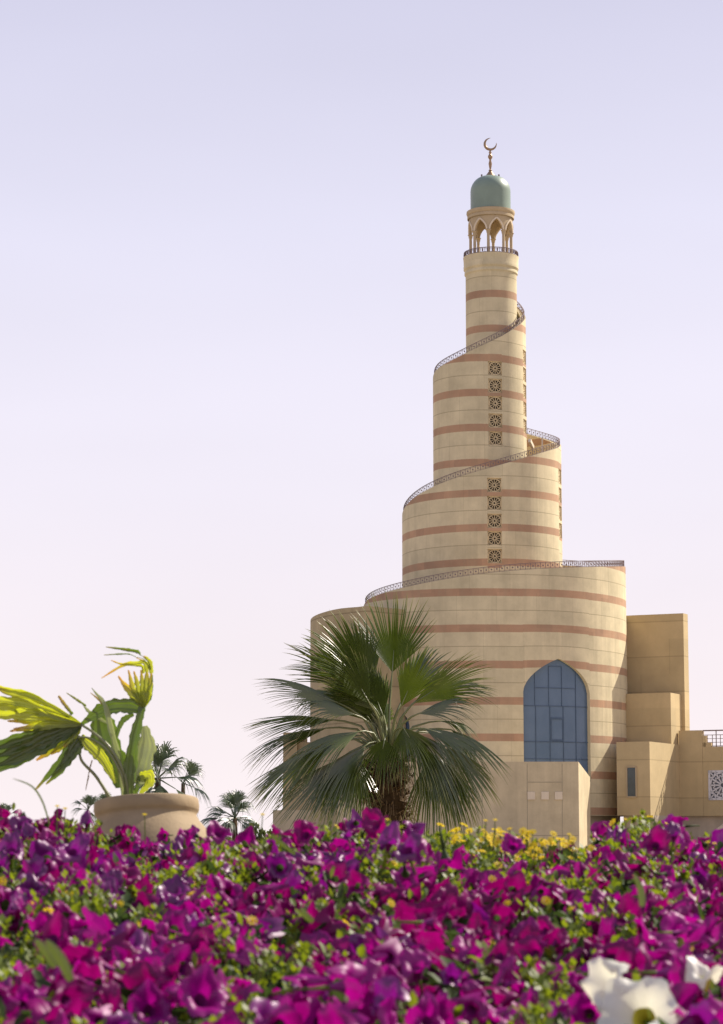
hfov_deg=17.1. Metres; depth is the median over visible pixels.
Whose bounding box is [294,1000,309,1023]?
petunia flower
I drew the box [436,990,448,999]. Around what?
petunia flower
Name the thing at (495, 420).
lattice window
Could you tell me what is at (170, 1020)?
petunia flower
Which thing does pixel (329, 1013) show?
petunia flower
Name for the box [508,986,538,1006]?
petunia flower
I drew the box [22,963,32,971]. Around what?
petunia flower
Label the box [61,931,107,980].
petunia flower
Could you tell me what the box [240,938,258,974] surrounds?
petunia flower
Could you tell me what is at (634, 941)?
petunia flower
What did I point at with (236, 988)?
petunia flower
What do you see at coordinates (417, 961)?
petunia flower
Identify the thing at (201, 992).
petunia flower
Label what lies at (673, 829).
petunia flower
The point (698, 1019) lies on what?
petunia flower
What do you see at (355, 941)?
petunia flower
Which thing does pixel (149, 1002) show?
petunia flower
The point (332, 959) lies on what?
petunia flower
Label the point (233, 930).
petunia flower
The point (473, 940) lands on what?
petunia flower
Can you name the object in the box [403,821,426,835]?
petunia flower
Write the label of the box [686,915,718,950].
petunia flower
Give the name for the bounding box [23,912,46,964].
petunia flower
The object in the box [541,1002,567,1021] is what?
petunia flower
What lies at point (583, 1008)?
petunia flower
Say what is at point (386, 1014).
petunia flower
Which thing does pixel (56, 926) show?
petunia flower
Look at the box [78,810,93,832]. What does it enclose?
petunia flower
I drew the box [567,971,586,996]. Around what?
petunia flower
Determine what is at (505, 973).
petunia flower
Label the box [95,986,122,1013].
petunia flower
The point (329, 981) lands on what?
petunia flower
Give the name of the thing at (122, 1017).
petunia flower
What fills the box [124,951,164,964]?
petunia flower
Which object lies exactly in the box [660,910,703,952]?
petunia flower
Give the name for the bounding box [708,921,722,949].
petunia flower
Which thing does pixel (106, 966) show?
petunia flower
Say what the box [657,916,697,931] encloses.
petunia flower
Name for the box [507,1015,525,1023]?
petunia flower
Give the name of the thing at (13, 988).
petunia flower
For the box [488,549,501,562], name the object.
lattice window
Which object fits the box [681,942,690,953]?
petunia flower
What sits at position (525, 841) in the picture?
yellow daisies
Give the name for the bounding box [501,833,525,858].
petunia flower
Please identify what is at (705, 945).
petunia flower
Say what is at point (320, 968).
petunia flower
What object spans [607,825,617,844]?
petunia flower
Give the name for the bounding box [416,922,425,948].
petunia flower
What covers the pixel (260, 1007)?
petunia flower
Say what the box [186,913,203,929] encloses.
petunia flower
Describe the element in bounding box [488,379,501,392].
lattice window
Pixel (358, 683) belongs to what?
fan palm
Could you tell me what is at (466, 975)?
petunia flower
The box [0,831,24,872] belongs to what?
petunia flower
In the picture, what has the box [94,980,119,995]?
petunia flower
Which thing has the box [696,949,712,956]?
petunia flower
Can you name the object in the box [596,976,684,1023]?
petunia flower
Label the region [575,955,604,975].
petunia flower
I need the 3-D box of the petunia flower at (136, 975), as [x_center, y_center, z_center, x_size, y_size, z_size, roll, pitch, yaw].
[-0.373,0.893,4.452,0.083,0.101,0.127,-39,-52,7]
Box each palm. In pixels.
[0,647,156,796]
[0,802,17,814]
[71,795,98,830]
[86,792,111,808]
[134,741,205,818]
[160,759,211,808]
[200,790,259,843]
[240,587,511,844]
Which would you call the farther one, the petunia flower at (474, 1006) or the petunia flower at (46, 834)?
the petunia flower at (46, 834)
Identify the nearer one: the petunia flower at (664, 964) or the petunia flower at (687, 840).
the petunia flower at (664, 964)
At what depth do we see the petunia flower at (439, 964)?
4.80 m
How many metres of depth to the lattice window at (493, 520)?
195.27 m
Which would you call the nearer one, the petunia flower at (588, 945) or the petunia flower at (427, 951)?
the petunia flower at (427, 951)
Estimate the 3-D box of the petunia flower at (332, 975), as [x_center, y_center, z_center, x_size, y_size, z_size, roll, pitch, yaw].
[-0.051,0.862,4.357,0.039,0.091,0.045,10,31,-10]
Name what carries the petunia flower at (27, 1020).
attached to the petunia
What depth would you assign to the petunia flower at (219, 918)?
5.09 m
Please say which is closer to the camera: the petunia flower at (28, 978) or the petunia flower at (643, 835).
the petunia flower at (28, 978)
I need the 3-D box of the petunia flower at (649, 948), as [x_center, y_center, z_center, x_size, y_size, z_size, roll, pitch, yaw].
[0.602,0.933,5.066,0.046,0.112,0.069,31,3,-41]
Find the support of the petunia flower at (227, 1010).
attached to the petunia
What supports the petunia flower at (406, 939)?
attached to the petunia
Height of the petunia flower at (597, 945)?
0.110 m
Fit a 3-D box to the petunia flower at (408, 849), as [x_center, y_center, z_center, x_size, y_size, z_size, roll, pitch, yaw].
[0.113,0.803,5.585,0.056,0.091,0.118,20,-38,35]
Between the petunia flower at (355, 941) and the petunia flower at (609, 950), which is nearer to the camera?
the petunia flower at (609, 950)
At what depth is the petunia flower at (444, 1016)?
4.28 m
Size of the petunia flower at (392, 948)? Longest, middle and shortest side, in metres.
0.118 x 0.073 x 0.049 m
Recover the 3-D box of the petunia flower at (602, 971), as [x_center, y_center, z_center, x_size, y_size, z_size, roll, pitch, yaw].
[0.462,0.833,4.164,0.143,0.093,0.122,29,6,-28]
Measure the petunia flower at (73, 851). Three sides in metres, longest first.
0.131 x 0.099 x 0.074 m
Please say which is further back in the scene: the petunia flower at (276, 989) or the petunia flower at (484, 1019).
the petunia flower at (276, 989)
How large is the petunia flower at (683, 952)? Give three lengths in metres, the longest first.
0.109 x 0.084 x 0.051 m
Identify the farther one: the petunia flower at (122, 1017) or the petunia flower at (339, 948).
the petunia flower at (339, 948)
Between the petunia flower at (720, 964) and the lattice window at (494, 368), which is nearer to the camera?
the petunia flower at (720, 964)
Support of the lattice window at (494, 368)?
in the mosque tower
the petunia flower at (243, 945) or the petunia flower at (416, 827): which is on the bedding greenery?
the petunia flower at (243, 945)
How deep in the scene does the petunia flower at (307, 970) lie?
4.62 m
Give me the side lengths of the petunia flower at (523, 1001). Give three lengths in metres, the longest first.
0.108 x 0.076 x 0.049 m
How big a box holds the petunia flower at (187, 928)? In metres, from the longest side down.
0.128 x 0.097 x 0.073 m
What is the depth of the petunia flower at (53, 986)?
4.39 m
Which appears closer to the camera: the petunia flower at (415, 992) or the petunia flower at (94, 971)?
the petunia flower at (94, 971)
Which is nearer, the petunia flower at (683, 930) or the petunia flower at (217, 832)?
the petunia flower at (683, 930)
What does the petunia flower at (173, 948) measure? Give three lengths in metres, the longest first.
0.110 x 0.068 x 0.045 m
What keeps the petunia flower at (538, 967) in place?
on the petunia
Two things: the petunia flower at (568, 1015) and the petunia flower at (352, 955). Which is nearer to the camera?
the petunia flower at (568, 1015)
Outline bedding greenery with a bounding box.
[0,809,722,1023]
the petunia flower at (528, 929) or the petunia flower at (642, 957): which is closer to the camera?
the petunia flower at (642, 957)
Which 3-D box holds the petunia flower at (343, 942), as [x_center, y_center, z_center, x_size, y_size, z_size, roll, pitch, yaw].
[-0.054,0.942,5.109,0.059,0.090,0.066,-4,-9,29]
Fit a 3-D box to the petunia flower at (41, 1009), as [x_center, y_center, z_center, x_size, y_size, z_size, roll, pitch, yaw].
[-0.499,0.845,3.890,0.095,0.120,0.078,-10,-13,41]
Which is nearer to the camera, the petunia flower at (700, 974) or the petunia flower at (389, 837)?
the petunia flower at (700, 974)
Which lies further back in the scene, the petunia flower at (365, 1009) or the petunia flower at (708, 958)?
the petunia flower at (708, 958)
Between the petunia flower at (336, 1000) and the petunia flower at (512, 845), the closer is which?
the petunia flower at (336, 1000)
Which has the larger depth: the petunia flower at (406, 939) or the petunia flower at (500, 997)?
the petunia flower at (406, 939)
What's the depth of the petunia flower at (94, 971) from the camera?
4.41 m
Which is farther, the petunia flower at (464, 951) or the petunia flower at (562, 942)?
the petunia flower at (562, 942)
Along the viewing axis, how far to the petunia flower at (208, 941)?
4.93 m
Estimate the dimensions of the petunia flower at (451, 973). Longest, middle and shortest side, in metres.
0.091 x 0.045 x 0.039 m
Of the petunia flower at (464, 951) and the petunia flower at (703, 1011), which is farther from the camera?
the petunia flower at (464, 951)
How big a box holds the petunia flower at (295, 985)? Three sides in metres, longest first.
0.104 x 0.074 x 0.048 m
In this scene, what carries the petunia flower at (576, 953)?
attached to the petunia
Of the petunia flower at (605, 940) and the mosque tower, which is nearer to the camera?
the petunia flower at (605, 940)
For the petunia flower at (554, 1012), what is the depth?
4.16 m
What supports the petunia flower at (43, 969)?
attached to the petunia
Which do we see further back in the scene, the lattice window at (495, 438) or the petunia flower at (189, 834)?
the lattice window at (495, 438)
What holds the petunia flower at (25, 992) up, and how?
attached to the petunia foliage
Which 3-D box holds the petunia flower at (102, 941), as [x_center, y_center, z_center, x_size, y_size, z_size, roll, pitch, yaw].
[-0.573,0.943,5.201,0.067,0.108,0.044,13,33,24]
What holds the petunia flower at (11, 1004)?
attached to the petunia
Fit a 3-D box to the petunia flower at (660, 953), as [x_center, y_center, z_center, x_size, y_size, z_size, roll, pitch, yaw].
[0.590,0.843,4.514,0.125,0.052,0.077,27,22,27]
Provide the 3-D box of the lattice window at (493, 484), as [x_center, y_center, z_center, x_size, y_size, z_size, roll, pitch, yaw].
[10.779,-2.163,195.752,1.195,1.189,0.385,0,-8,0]
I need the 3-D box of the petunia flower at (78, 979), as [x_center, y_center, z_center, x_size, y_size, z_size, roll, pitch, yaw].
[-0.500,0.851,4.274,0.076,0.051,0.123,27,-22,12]
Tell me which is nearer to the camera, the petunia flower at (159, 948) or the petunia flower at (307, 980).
the petunia flower at (307, 980)
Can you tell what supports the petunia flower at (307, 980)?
attached to the petunia
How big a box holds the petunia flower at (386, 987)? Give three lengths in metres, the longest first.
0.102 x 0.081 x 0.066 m
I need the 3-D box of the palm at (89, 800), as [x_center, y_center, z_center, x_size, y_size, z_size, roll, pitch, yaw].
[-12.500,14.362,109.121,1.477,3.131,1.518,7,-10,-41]
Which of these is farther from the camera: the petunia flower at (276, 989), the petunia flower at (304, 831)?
the petunia flower at (304, 831)
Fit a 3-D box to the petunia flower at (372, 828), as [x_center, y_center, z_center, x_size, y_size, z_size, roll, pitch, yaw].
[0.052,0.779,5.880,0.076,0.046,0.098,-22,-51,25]
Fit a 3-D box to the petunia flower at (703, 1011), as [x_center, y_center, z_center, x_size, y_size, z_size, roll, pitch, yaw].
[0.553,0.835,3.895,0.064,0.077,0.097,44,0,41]
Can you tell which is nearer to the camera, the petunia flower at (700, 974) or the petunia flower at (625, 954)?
the petunia flower at (700, 974)
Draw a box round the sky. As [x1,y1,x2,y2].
[0,0,722,836]
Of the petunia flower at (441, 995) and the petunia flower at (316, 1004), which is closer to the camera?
the petunia flower at (316, 1004)
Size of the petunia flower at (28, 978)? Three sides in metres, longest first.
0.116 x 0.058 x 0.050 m
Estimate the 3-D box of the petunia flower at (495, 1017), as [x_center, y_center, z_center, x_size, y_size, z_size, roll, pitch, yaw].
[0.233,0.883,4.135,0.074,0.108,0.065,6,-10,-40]
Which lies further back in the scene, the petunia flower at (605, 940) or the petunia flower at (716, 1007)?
the petunia flower at (605, 940)
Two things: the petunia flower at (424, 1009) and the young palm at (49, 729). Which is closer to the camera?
the petunia flower at (424, 1009)
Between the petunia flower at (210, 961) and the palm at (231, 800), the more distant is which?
the palm at (231, 800)
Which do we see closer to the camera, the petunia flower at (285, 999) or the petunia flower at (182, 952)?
the petunia flower at (285, 999)
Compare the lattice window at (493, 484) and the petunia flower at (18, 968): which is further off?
the lattice window at (493, 484)
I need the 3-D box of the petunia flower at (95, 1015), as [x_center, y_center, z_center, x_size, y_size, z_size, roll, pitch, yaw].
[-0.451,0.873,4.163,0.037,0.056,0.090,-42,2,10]
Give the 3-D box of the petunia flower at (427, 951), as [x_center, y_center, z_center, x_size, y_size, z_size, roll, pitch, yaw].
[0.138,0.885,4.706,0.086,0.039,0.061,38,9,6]
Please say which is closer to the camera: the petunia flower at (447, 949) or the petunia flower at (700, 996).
the petunia flower at (700, 996)
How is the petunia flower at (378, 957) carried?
attached to the petunia
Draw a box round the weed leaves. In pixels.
[13,778,645,981]
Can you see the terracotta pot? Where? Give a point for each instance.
(171, 813)
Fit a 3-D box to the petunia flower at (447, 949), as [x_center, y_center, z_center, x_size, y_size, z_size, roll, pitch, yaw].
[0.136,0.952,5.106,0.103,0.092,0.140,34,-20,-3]
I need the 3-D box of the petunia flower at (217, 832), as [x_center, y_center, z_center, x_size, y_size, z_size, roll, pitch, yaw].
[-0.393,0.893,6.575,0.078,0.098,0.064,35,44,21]
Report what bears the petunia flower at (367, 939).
attached to the petunia
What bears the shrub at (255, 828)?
on the ground
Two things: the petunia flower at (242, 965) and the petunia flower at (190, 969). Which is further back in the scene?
the petunia flower at (242, 965)
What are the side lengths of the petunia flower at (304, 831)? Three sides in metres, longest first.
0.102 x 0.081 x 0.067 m
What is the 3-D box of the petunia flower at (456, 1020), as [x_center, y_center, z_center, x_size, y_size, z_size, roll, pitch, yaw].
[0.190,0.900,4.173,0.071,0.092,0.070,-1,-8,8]
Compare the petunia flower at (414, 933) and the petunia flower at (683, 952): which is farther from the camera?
the petunia flower at (414, 933)
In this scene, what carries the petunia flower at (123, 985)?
attached to the petunia
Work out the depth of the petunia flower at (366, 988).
4.24 m
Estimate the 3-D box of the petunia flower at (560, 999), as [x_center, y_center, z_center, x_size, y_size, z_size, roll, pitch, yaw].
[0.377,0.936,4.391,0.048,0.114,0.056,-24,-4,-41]
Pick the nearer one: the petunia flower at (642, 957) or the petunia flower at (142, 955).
the petunia flower at (642, 957)
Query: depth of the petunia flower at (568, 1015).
4.32 m
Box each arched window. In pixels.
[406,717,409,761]
[523,659,587,773]
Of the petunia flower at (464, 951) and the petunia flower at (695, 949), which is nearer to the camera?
the petunia flower at (464, 951)
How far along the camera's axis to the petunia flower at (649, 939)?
5.01 m
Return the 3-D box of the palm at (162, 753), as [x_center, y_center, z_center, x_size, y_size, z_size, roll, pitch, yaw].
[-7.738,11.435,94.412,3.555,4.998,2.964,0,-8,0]
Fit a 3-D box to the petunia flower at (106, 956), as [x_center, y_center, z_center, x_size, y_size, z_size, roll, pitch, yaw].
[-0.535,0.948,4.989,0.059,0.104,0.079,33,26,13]
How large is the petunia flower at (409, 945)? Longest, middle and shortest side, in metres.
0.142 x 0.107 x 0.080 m
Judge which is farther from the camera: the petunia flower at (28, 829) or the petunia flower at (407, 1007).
the petunia flower at (28, 829)
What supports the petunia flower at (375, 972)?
attached to the petunia
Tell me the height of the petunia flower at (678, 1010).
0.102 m
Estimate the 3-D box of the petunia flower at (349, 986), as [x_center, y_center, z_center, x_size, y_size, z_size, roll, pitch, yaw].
[-0.051,0.804,4.084,0.127,0.072,0.096,-5,28,-1]
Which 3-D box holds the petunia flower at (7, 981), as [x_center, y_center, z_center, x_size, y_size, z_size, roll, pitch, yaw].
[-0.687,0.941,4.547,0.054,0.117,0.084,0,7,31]
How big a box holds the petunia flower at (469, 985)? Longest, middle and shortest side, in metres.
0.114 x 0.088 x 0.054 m
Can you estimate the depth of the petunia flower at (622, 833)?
6.93 m
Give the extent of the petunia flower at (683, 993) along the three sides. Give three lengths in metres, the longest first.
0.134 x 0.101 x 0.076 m
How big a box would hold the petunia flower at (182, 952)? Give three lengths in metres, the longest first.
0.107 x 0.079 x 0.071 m
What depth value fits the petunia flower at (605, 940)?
5.01 m
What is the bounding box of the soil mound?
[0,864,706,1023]
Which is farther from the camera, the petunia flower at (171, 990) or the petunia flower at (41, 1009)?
the petunia flower at (171, 990)
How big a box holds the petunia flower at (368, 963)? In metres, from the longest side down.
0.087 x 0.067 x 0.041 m
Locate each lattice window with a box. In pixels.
[487,478,500,491]
[487,496,500,509]
[487,514,501,527]
[488,361,501,374]
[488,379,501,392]
[488,396,501,409]
[488,531,501,544]
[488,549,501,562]
[489,414,501,427]
[489,431,501,444]
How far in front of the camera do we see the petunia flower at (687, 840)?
6.16 m
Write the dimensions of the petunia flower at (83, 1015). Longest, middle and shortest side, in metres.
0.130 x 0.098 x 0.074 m
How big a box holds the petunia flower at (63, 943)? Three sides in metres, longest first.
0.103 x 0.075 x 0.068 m
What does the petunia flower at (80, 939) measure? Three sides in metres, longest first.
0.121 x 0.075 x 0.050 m
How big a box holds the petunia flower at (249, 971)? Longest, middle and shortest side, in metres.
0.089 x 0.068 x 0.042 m
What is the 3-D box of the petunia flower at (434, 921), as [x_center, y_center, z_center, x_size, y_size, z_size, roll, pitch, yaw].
[0.132,0.875,5.142,0.112,0.089,0.073,-1,-40,7]
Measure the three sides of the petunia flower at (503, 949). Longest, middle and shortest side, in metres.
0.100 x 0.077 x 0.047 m
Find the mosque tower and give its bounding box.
[273,138,722,852]
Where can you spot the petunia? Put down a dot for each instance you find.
(269, 906)
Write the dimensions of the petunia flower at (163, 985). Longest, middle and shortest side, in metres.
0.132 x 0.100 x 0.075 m
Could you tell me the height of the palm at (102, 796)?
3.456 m
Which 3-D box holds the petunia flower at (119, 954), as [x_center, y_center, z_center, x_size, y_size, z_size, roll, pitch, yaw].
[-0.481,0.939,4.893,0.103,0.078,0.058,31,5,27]
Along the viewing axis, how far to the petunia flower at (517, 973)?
4.85 m
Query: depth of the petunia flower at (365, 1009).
4.14 m
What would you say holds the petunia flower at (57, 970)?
attached to the petunia
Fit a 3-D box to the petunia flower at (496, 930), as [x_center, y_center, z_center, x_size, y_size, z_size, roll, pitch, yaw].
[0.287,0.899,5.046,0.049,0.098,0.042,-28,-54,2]
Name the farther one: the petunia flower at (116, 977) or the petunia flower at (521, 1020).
the petunia flower at (116, 977)
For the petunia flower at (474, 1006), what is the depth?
4.13 m
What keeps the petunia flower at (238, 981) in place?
attached to the petunia foliage
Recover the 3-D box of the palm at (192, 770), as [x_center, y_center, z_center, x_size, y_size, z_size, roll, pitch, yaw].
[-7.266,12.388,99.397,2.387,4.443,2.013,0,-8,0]
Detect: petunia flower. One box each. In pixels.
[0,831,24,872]
[0,983,15,995]
[0,985,19,1017]
[1,976,12,986]
[3,996,47,1023]
[5,985,17,1019]
[10,969,35,989]
[11,982,49,1016]
[12,960,50,993]
[21,821,39,846]
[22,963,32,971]
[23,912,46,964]
[26,997,81,1023]
[29,931,73,953]
[33,910,72,948]
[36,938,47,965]
[38,979,93,1019]
[39,827,63,846]
[39,964,50,980]
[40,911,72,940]
[46,966,57,1002]
[52,967,92,990]
[52,1007,93,1023]
[54,833,89,867]
[56,972,96,988]
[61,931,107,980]
[67,1011,89,1023]
[70,906,112,941]
[72,959,83,977]
[74,959,106,983]
[76,935,105,958]
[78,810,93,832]
[82,928,105,944]
[86,1004,111,1023]
[87,950,125,973]
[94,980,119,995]
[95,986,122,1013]
[99,922,141,957]
[100,947,121,962]
[101,1011,139,1023]
[105,960,131,985]
[106,920,144,949]
[112,945,127,968]
[120,956,136,988]
[122,960,178,1008]
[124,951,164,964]
[127,978,171,1023]
[145,956,174,1002]
[151,941,171,953]
[157,959,180,982]
[160,943,184,964]
[161,1017,177,1023]
[163,941,212,967]
[163,944,172,953]
[163,944,197,977]
[165,984,185,1006]
[171,925,214,952]
[177,825,196,849]
[177,962,227,1023]
[182,922,215,972]
[184,963,194,1019]
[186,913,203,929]
[196,935,231,966]
[197,953,214,971]
[206,820,232,848]
[208,1004,244,1023]
[212,916,238,943]
[214,915,232,928]
[216,969,263,1006]
[225,932,257,968]
[225,976,251,988]
[225,983,242,1005]
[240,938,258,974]
[243,960,260,982]
[249,928,273,953]
[249,997,279,1023]
[253,996,296,1022]
[256,1003,302,1023]
[267,987,292,997]
[271,974,327,1001]
[277,984,307,1002]
[286,943,323,963]
[290,983,325,999]
[293,819,318,849]
[294,960,366,1010]
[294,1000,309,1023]
[297,966,332,994]
[304,996,324,1023]
[310,954,331,966]
[311,960,327,976]
[312,944,345,955]
[317,1001,356,1023]
[321,951,347,965]
[323,975,330,995]
[323,992,327,1001]
[325,934,350,954]
[326,962,345,996]
[326,995,359,1012]
[334,1004,368,1023]
[335,952,339,962]
[340,829,351,847]
[346,930,374,959]
[349,933,365,954]
[349,953,387,965]
[354,981,396,1023]
[361,962,399,999]
[362,816,388,838]
[362,935,381,955]
[362,957,381,968]
[362,981,372,993]
[365,937,381,965]
[367,937,407,968]
[371,975,409,1022]
[372,821,399,874]
[377,997,397,1023]
[380,938,422,949]
[382,964,410,992]
[391,831,421,874]
[396,985,419,1022]
[397,901,449,942]
[397,934,415,949]
[397,967,440,997]
[398,947,437,994]
[398,989,429,1009]
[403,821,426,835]
[404,992,444,1023]
[408,929,439,942]
[414,943,452,979]
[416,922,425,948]
[417,929,444,951]
[421,948,445,972]
[424,947,450,984]
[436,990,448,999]
[436,998,453,1023]
[441,962,461,989]
[446,991,491,1023]
[449,937,476,967]
[451,935,488,971]
[453,934,491,970]
[453,1018,482,1023]
[458,968,484,997]
[461,979,497,1007]
[465,986,518,1008]
[469,926,489,941]
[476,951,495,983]
[481,997,520,1023]
[482,920,504,940]
[482,1011,488,1023]
[483,936,514,966]
[490,955,525,996]
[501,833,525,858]
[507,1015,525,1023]
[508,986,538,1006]
[509,924,538,956]
[514,935,547,962]
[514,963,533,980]
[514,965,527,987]
[516,991,529,1016]
[535,958,562,989]
[537,915,562,940]
[541,927,569,961]
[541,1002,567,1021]
[543,927,567,947]
[549,996,568,1003]
[550,1009,566,1023]
[559,947,582,976]
[566,1008,570,1023]
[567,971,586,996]
[568,992,598,1023]
[575,936,593,961]
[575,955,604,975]
[580,956,629,1013]
[591,939,630,959]
[593,929,615,944]
[594,942,603,948]
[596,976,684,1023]
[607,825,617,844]
[613,944,636,979]
[616,828,626,845]
[628,951,686,983]
[630,933,657,947]
[631,964,644,980]
[634,915,677,948]
[635,942,658,979]
[636,929,658,953]
[639,824,659,860]
[639,826,670,860]
[647,941,698,964]
[654,960,673,991]
[656,923,691,942]
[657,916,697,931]
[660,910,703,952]
[665,821,683,859]
[668,947,689,963]
[669,1007,687,1016]
[671,982,698,1011]
[676,829,695,859]
[678,1014,704,1023]
[680,999,719,1023]
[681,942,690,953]
[685,956,722,998]
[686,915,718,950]
[690,942,704,954]
[690,953,717,970]
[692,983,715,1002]
[692,989,703,1003]
[694,953,713,962]
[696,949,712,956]
[697,937,720,962]
[706,996,722,1022]
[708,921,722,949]
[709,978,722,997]
[714,961,722,977]
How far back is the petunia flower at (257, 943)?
5.11 m
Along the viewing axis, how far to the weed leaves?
3.84 m
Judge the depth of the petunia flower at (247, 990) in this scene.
4.41 m
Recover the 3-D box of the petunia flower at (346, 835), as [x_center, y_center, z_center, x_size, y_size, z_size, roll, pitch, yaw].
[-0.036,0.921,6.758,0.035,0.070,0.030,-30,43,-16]
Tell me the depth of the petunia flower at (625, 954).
4.56 m
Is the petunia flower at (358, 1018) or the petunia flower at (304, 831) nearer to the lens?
the petunia flower at (358, 1018)
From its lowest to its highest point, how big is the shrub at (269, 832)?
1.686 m
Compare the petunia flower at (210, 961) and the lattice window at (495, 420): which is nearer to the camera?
the petunia flower at (210, 961)
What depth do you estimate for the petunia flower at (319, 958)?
4.94 m
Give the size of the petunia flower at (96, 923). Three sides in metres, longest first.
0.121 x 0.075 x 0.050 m
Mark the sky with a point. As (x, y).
(234, 239)
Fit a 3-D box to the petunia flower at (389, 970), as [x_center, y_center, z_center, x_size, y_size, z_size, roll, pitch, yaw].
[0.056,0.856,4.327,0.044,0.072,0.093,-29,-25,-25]
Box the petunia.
[0,807,722,1023]
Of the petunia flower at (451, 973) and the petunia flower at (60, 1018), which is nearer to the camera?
the petunia flower at (60, 1018)
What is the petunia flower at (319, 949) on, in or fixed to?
attached to the petunia
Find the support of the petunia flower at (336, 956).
on the bedding greenery
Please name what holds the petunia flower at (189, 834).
on the petunia
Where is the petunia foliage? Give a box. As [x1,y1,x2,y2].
[0,802,722,1023]
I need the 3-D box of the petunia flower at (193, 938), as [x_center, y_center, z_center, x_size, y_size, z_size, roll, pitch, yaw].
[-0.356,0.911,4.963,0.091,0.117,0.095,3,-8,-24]
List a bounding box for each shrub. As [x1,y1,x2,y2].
[244,822,265,843]
[262,828,280,838]
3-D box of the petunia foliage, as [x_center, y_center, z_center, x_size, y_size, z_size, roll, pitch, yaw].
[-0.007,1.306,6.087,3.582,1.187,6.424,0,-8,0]
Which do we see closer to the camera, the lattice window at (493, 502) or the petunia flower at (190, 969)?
the petunia flower at (190, 969)
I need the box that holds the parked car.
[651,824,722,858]
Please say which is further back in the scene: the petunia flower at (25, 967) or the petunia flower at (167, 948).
the petunia flower at (167, 948)
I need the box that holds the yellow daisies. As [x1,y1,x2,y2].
[0,805,715,991]
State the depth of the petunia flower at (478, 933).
5.02 m
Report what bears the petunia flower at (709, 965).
attached to the petunia
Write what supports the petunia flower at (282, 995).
attached to the petunia foliage
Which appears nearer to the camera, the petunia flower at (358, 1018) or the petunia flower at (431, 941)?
the petunia flower at (358, 1018)
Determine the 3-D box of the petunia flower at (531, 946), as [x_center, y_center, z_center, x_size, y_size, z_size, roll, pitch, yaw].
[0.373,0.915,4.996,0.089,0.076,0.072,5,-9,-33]
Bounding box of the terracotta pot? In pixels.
[90,793,210,855]
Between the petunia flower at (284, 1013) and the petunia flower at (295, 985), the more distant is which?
the petunia flower at (295, 985)
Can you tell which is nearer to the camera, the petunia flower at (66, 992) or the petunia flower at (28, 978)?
the petunia flower at (66, 992)
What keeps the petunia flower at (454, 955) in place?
attached to the petunia
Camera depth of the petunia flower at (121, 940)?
4.99 m
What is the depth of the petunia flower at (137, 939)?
5.11 m
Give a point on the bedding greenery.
(535, 979)
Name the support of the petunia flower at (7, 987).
attached to the petunia
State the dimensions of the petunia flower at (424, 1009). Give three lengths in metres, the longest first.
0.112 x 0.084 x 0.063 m
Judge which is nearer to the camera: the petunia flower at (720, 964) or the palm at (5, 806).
the petunia flower at (720, 964)
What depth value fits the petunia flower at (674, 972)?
4.29 m
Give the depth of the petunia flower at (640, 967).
4.72 m
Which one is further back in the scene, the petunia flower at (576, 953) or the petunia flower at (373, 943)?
the petunia flower at (576, 953)
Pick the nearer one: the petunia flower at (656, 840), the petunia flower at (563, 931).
the petunia flower at (563, 931)
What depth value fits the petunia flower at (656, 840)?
5.66 m

